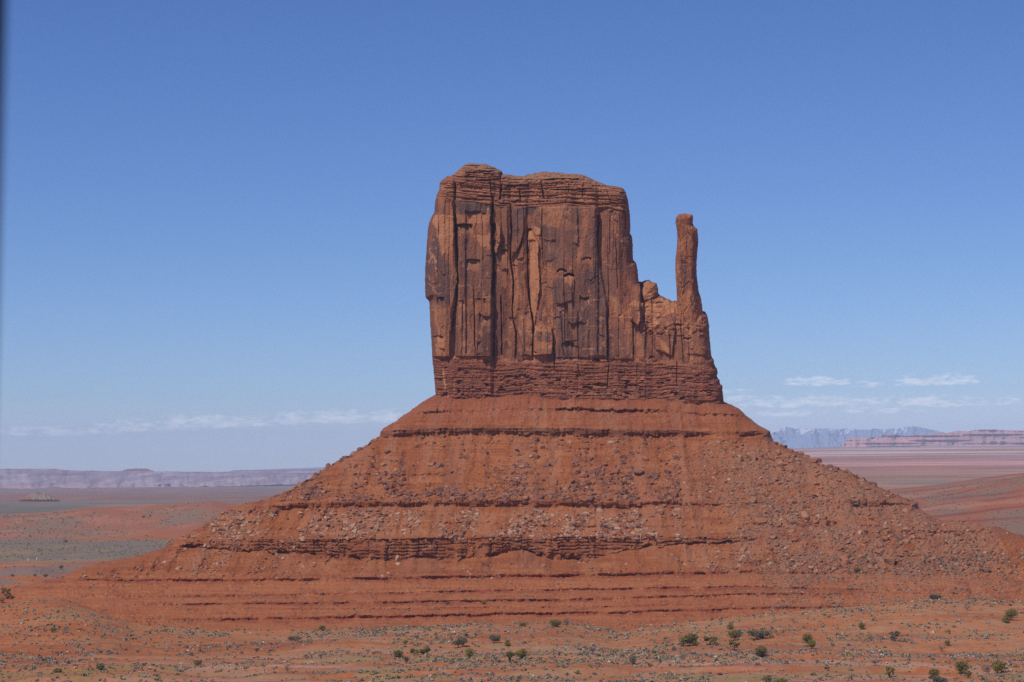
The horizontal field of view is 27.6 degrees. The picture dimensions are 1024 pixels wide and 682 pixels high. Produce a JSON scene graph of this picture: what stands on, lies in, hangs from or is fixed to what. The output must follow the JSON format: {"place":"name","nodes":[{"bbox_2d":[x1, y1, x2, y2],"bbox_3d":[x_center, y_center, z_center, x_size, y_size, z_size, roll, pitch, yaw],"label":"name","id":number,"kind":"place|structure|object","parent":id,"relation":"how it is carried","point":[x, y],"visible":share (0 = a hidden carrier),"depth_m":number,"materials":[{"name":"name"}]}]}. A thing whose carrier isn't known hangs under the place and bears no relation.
{"place":"outdoors","nodes":[
{"label":"outdoors","id":0,"kind":"place"},
{"bbox_2d":[230,467,324,471],"bbox_3d":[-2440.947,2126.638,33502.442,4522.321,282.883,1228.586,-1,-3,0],"label":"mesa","id":1,"kind":"structure","parent":0,"point":[301,469],"depth_m":33473.49,"materials":[{"name":"grey stone"}]},
{"bbox_2d":[0,445,1023,681],"bbox_3d":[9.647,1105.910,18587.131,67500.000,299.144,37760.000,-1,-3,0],"label":"ground","id":2,"kind":"structure","parent":0,"point":[906,471],"depth_m":1066.67,"materials":[{"name":"soil"}]},
{"bbox_2d":[0,0,5,181],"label":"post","id":3,"kind":"object","parent":2,"relation":"on","point":[2,19],"depth_m":5.04,"materials":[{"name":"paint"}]},
{"bbox_2d":[18,491,59,500],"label":"mound","id":4,"kind":"object","parent":2,"relation":"on","point":[35,496],"visible":1,"depth_m":5657.06,"materials":[{"name":"stone"}]},
{"bbox_2d":[52,668,61,671],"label":"bush","id":5,"kind":"object","parent":2,"relation":"on","point":[57,669],"visible":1,"depth_m":870.35,"materials":[{"name":"green plant"}]},
{"bbox_2d":[95,662,104,668],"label":"bush","id":6,"kind":"object","parent":2,"relation":"on","point":[99,665],"visible":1,"depth_m":875.47,"materials":[{"name":"green plant"}]},
{"bbox_2d":[123,468,151,470],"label":"butte","id":7,"kind":"object","parent":2,"relation":"on","point":[135,469],"visible":0.75,"depth_m":17788.12,"materials":[{"name":"stone"}]},
{"bbox_2d":[0,469,319,488],"bbox_3d":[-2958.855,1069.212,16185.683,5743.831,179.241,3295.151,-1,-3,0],"label":"mesa","id":8,"kind":"structure","parent":2,"relation":"on","point":[28,478],"depth_m":16518.52,"materials":[{"name":"stone"}]},
{"bbox_2d":[194,660,201,664],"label":"bush","id":9,"kind":"object","parent":2,"relation":"on","point":[196,662],"visible":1,"depth_m":913.35,"materials":[{"name":"green plant"}]},
{"bbox_2d":[287,634,300,639],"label":"bush","id":10,"kind":"object","parent":2,"relation":"on","point":[293,638],"visible":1,"depth_m":1051.28,"materials":[{"name":"green plant"}]},
{"bbox_2d":[318,625,325,630],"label":"bush","id":11,"kind":"object","parent":2,"relation":"on","point":[321,627],"visible":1,"depth_m":1111.22,"materials":[{"name":"green plant"}]},
{"bbox_2d":[392,650,403,656],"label":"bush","id":12,"kind":"object","parent":2,"relation":"on","point":[398,653],"visible":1,"depth_m":935.24,"materials":[{"name":"green plant"}]},
{"bbox_2d":[410,648,419,652],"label":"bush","id":13,"kind":"object","parent":2,"relation":"on","point":[412,650],"visible":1,"depth_m":951.88,"materials":[{"name":"green plant"}]},
{"bbox_2d":[418,646,430,653],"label":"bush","id":14,"kind":"object","parent":2,"relation":"on","point":[424,650],"visible":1,"depth_m":954.62,"materials":[{"name":"green plant"}]},
{"bbox_2d":[451,637,467,646],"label":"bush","id":15,"kind":"object","parent":2,"relation":"on","point":[460,640],"visible":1,"depth_m":986.72,"materials":[{"name":"green plant"}]},
{"bbox_2d":[464,647,474,658],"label":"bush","id":16,"kind":"object","parent":2,"relation":"on","point":[469,653],"visible":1,"depth_m":907.66,"materials":[{"name":"green plant"}]},
{"bbox_2d":[489,634,500,642],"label":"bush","id":17,"kind":"object","parent":2,"relation":"on","point":[494,638],"visible":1,"depth_m":1003.19,"materials":[{"name":"green plant"}]},
{"bbox_2d":[504,638,510,645],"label":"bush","id":18,"kind":"object","parent":2,"relation":"on","point":[507,642],"visible":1,"depth_m":991.51,"materials":[{"name":"green plant"}]},
{"bbox_2d":[506,651,515,661],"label":"juniper tree","id":19,"kind":"object","parent":2,"relation":"on","point":[509,655],"visible":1,"depth_m":878.76,"materials":[{"name":"green plant"}]},
{"bbox_2d":[0,163,1023,630],"bbox_3d":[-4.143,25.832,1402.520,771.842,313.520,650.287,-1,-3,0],"label":"butte","id":20,"kind":"object","parent":2,"relation":"on","point":[538,293],"visible":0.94,"depth_m":1318.99,"materials":[{"name":"stone"}]},
{"bbox_2d":[1,587,10,598],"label":"juniper tree","id":21,"kind":"object","parent":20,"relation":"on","point":[7,591],"visible":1,"depth_m":1203.96,"materials":[{"name":"green plant"}]},
{"bbox_2d":[394,498,401,503],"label":"boulder","id":22,"kind":"object","parent":20,"relation":"on","point":[397,500],"visible":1,"depth_m":1307.55,"materials":[{"name":"stone"}]},
{"bbox_2d":[435,463,443,467],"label":"boulder","id":23,"kind":"object","parent":20,"relation":"on","point":[438,465],"visible":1,"depth_m":1350.06,"materials":[{"name":"stone"}]},
{"bbox_2d":[79,397,1023,626],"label":"talus rubble","id":24,"kind":"object","parent":20,"relation":"on","point":[452,536],"visible":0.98,"depth_m":1296.23,"materials":[{"name":"stone"}]},
{"bbox_2d":[579,471,588,477],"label":"boulder","id":25,"kind":"object","parent":20,"relation":"on","point":[583,473],"visible":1,"depth_m":1337.19,"materials":[{"name":"stone"}]},
{"bbox_2d":[588,496,594,501],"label":"boulder","id":26,"kind":"object","parent":20,"relation":"on","point":[590,498],"visible":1,"depth_m":1307.53,"materials":[{"name":"stone"}]},
{"bbox_2d":[633,469,644,475],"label":"boulder","id":27,"kind":"object","parent":20,"relation":"on","point":[638,472],"visible":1,"depth_m":1341.53,"materials":[{"name":"stone"}]},
{"bbox_2d":[649,472,659,477],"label":"boulder","id":28,"kind":"object","parent":20,"relation":"on","point":[652,474],"visible":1,"depth_m":1339.88,"materials":[{"name":"stone"}]},
{"bbox_2d":[667,490,676,496],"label":"boulder","id":29,"kind":"object","parent":20,"relation":"on","point":[672,493],"visible":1,"depth_m":1313.35,"materials":[{"name":"stone"}]},
{"bbox_2d":[725,467,731,472],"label":"boulder","id":30,"kind":"object","parent":20,"relation":"on","point":[728,469],"visible":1,"depth_m":1343.89,"materials":[{"name":"stone"}]},
{"bbox_2d":[748,452,755,460],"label":"boulder","id":31,"kind":"object","parent":20,"relation":"on","point":[751,455],"visible":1,"depth_m":1357.04,"materials":[{"name":"stone"}]},
{"bbox_2d":[749,559,756,564],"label":"boulder","id":32,"kind":"object","parent":20,"relation":"on","point":[753,562],"visible":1,"depth_m":1235.06,"materials":[{"name":"stone"}]},
{"bbox_2d":[749,497,756,503],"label":"boulder","id":33,"kind":"object","parent":20,"relation":"on","point":[753,500],"visible":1,"depth_m":1307.87,"materials":[{"name":"stone"}]},
{"bbox_2d":[753,518,767,524],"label":"boulder","id":34,"kind":"object","parent":20,"relation":"on","point":[757,521],"visible":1,"depth_m":1287.44,"materials":[{"name":"stone"}]},
{"bbox_2d":[778,460,784,466],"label":"boulder","id":35,"kind":"object","parent":20,"relation":"on","point":[781,463],"visible":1,"depth_m":1351.79,"materials":[{"name":"stone"}]},
{"bbox_2d":[785,499,794,502],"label":"boulder","id":36,"kind":"object","parent":20,"relation":"on","point":[789,501],"visible":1,"depth_m":1307.97,"materials":[{"name":"stone"}]},
{"bbox_2d":[789,520,797,524],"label":"boulder","id":37,"kind":"object","parent":20,"relation":"on","point":[793,522],"visible":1,"depth_m":1286.80,"materials":[{"name":"stone"}]},
{"bbox_2d":[801,511,808,519],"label":"boulder","id":38,"kind":"object","parent":20,"relation":"on","point":[804,514],"visible":1,"depth_m":1293.05,"materials":[{"name":"stone"}]},
{"bbox_2d":[820,519,829,526],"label":"boulder","id":39,"kind":"object","parent":20,"relation":"on","point":[823,522],"visible":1,"depth_m":1284.13,"materials":[{"name":"stone"}]},
{"bbox_2d":[840,555,849,562],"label":"boulder","id":40,"kind":"object","parent":20,"relation":"on","point":[843,557],"visible":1,"depth_m":1238.06,"materials":[{"name":"stone"}]},
{"bbox_2d":[841,560,849,565],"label":"boulder","id":41,"kind":"object","parent":20,"relation":"on","point":[843,562],"visible":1,"depth_m":1234.95,"materials":[{"name":"stone"}]},
{"bbox_2d":[851,489,858,493],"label":"boulder","id":42,"kind":"object","parent":20,"relation":"on","point":[854,491],"visible":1,"depth_m":1317.51,"materials":[{"name":"stone"}]},
{"bbox_2d":[874,548,884,553],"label":"boulder","id":43,"kind":"object","parent":20,"relation":"on","point":[878,550],"visible":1,"depth_m":1248.62,"materials":[{"name":"stone"}]},
{"bbox_2d":[880,564,887,570],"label":"boulder","id":44,"kind":"object","parent":20,"relation":"on","point":[884,567],"visible":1,"depth_m":1231.82,"materials":[{"name":"stone"}]},
{"bbox_2d":[884,558,895,564],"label":"boulder","id":45,"kind":"object","parent":20,"relation":"on","point":[890,561],"visible":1,"depth_m":1235.19,"materials":[{"name":"stone"}]},
{"bbox_2d":[897,533,902,539],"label":"boulder","id":46,"kind":"object","parent":20,"relation":"on","point":[899,536],"visible":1,"depth_m":1261.58,"materials":[{"name":"stone"}]},
{"bbox_2d":[929,594,940,598],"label":"bush","id":47,"kind":"object","parent":20,"relation":"on","point":[937,596],"visible":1,"depth_m":1175.19,"materials":[{"name":"green plant"}]},
{"bbox_2d":[0,448,1023,681],"bbox_3d":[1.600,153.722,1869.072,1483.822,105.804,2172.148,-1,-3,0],"label":"desert scrub","id":48,"kind":"object","parent":2,"relation":"on","point":[627,652],"visible":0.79,"depth_m":1022.99,"materials":[{"name":"green plant"}]},
{"bbox_2d":[516,649,527,657],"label":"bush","id":49,"kind":"object","parent":2,"relation":"on","point":[521,653],"visible":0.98,"depth_m":903.65,"materials":[{"name":"green plant"}]},
{"bbox_2d":[548,619,561,625],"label":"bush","id":50,"kind":"object","parent":2,"relation":"on","point":[556,622],"visible":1,"depth_m":1093.31,"materials":[{"name":"green plant"}]},
{"bbox_2d":[629,656,635,663],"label":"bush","id":51,"kind":"object","parent":2,"relation":"on","point":[632,659],"visible":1,"depth_m":888.33,"materials":[{"name":"green plant"}]},
{"bbox_2d":[678,628,698,645],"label":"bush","id":52,"kind":"object","parent":2,"relation":"on","point":[691,638],"visible":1,"depth_m":986.32,"materials":[{"name":"green plant"}]},
{"bbox_2d":[703,636,717,644],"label":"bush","id":53,"kind":"object","parent":2,"relation":"on","point":[711,639],"visible":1,"depth_m":977.53,"materials":[{"name":"green plant"}]},
{"bbox_2d":[726,622,732,628],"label":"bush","id":54,"kind":"object","parent":2,"relation":"on","point":[730,626],"visible":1,"depth_m":1063.85,"materials":[{"name":"green plant"}]},
{"bbox_2d":[728,639,739,650],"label":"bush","id":55,"kind":"object","parent":2,"relation":"on","point":[731,642],"visible":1,"depth_m":960.91,"materials":[{"name":"green plant"}]},
{"bbox_2d":[727,629,741,640],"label":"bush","id":56,"kind":"object","parent":2,"relation":"on","point":[737,634],"visible":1,"depth_m":1008.73,"materials":[{"name":"green plant"}]},
{"bbox_2d":[746,630,770,638],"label":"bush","id":57,"kind":"object","parent":2,"relation":"on","point":[759,634],"visible":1,"depth_m":1010.68,"materials":[{"name":"grey plant"}]},
{"bbox_2d":[754,645,769,656],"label":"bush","id":58,"kind":"object","parent":2,"relation":"on","point":[758,651],"visible":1,"depth_m":916.96,"materials":[{"name":"green plant"}]},
{"bbox_2d":[761,675,771,681],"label":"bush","id":59,"kind":"object","parent":2,"relation":"on","point":[768,677],"visible":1,"depth_m":819.95,"materials":[{"name":"green plant"}]},
{"bbox_2d":[776,677,787,681],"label":"bush","id":60,"kind":"object","parent":2,"relation":"on","point":[781,680],"visible":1,"depth_m":819.27,"materials":[{"name":"green plant"}]},
{"bbox_2d":[802,633,812,642],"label":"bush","id":61,"kind":"object","parent":2,"relation":"on","point":[806,638],"visible":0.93,"depth_m":980.97,"materials":[{"name":"green plant"}]},
{"bbox_2d":[807,639,816,648],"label":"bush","id":62,"kind":"object","parent":2,"relation":"on","point":[812,643],"visible":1,"depth_m":950.86,"materials":[{"name":"green plant"}]},
{"bbox_2d":[858,622,865,628],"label":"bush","id":63,"kind":"object","parent":2,"relation":"on","point":[861,625],"visible":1,"depth_m":1027.39,"materials":[{"name":"green plant"}]},
{"bbox_2d":[886,666,894,677],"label":"juniper tree","id":64,"kind":"object","parent":2,"relation":"on","point":[888,671],"visible":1,"depth_m":850.74,"materials":[{"name":"green plant"}]},
{"bbox_2d":[888,631,899,639],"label":"juniper tree","id":65,"kind":"object","parent":2,"relation":"on","point":[894,633],"visible":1,"depth_m":978.19,"materials":[{"name":"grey plant"}]},
{"bbox_2d":[839,429,1023,446],"bbox_3d":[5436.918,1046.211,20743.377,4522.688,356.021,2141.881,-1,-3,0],"label":"mesa","id":66,"kind":"structure","parent":2,"relation":"on","point":[992,437],"depth_m":20819.29,"materials":[{"name":"stone"}]},
{"bbox_2d":[928,668,939,675],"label":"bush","id":67,"kind":"object","parent":2,"relation":"on","point":[934,671],"visible":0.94,"depth_m":848.67,"materials":[{"name":"green plant"}]},
{"bbox_2d":[928,675,947,681],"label":"bush","id":68,"kind":"object","parent":2,"relation":"on","point":[935,678],"visible":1,"depth_m":826.91,"materials":[{"name":"grey plant"}]},
{"bbox_2d":[954,660,969,673],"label":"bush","id":69,"kind":"object","parent":2,"relation":"on","point":[960,666],"visible":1,"depth_m":860.79,"materials":[{"name":"green plant"}]},
{"bbox_2d":[963,670,971,676],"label":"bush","id":70,"kind":"object","parent":2,"relation":"on","point":[968,674],"visible":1,"depth_m":850.45,"materials":[{"name":"green plant"}]},
{"bbox_2d":[991,660,1006,672],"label":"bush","id":71,"kind":"object","parent":2,"relation":"on","point":[998,666],"visible":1,"depth_m":861.40,"materials":[{"name":"green plant"}]},
{"bbox_2d":[1002,614,1010,621],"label":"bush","id":72,"kind":"object","parent":2,"relation":"on","point":[1006,618],"visible":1,"depth_m":1048.33,"materials":[{"name":"green plant"}]},
{"bbox_2d":[1005,609,1017,619],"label":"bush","id":73,"kind":"object","parent":2,"relation":"on","point":[1010,613],"visible":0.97,"depth_m":1061.66,"materials":[{"name":"green plant"}]},
{"bbox_2d":[0,0,1023,471],"label":"sky","id":74,"kind":"structure","parent":0,"point":[215,215],"materials":[{"name":"blue"}]},
{"bbox_2d":[771,426,943,447],"bbox_3d":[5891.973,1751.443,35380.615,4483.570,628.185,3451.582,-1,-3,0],"label":"mountain range","id":75,"kind":"structure","parent":0,"point":[789,437],"depth_m":35315.81,"materials":[{"name":"stone"}]}
]}

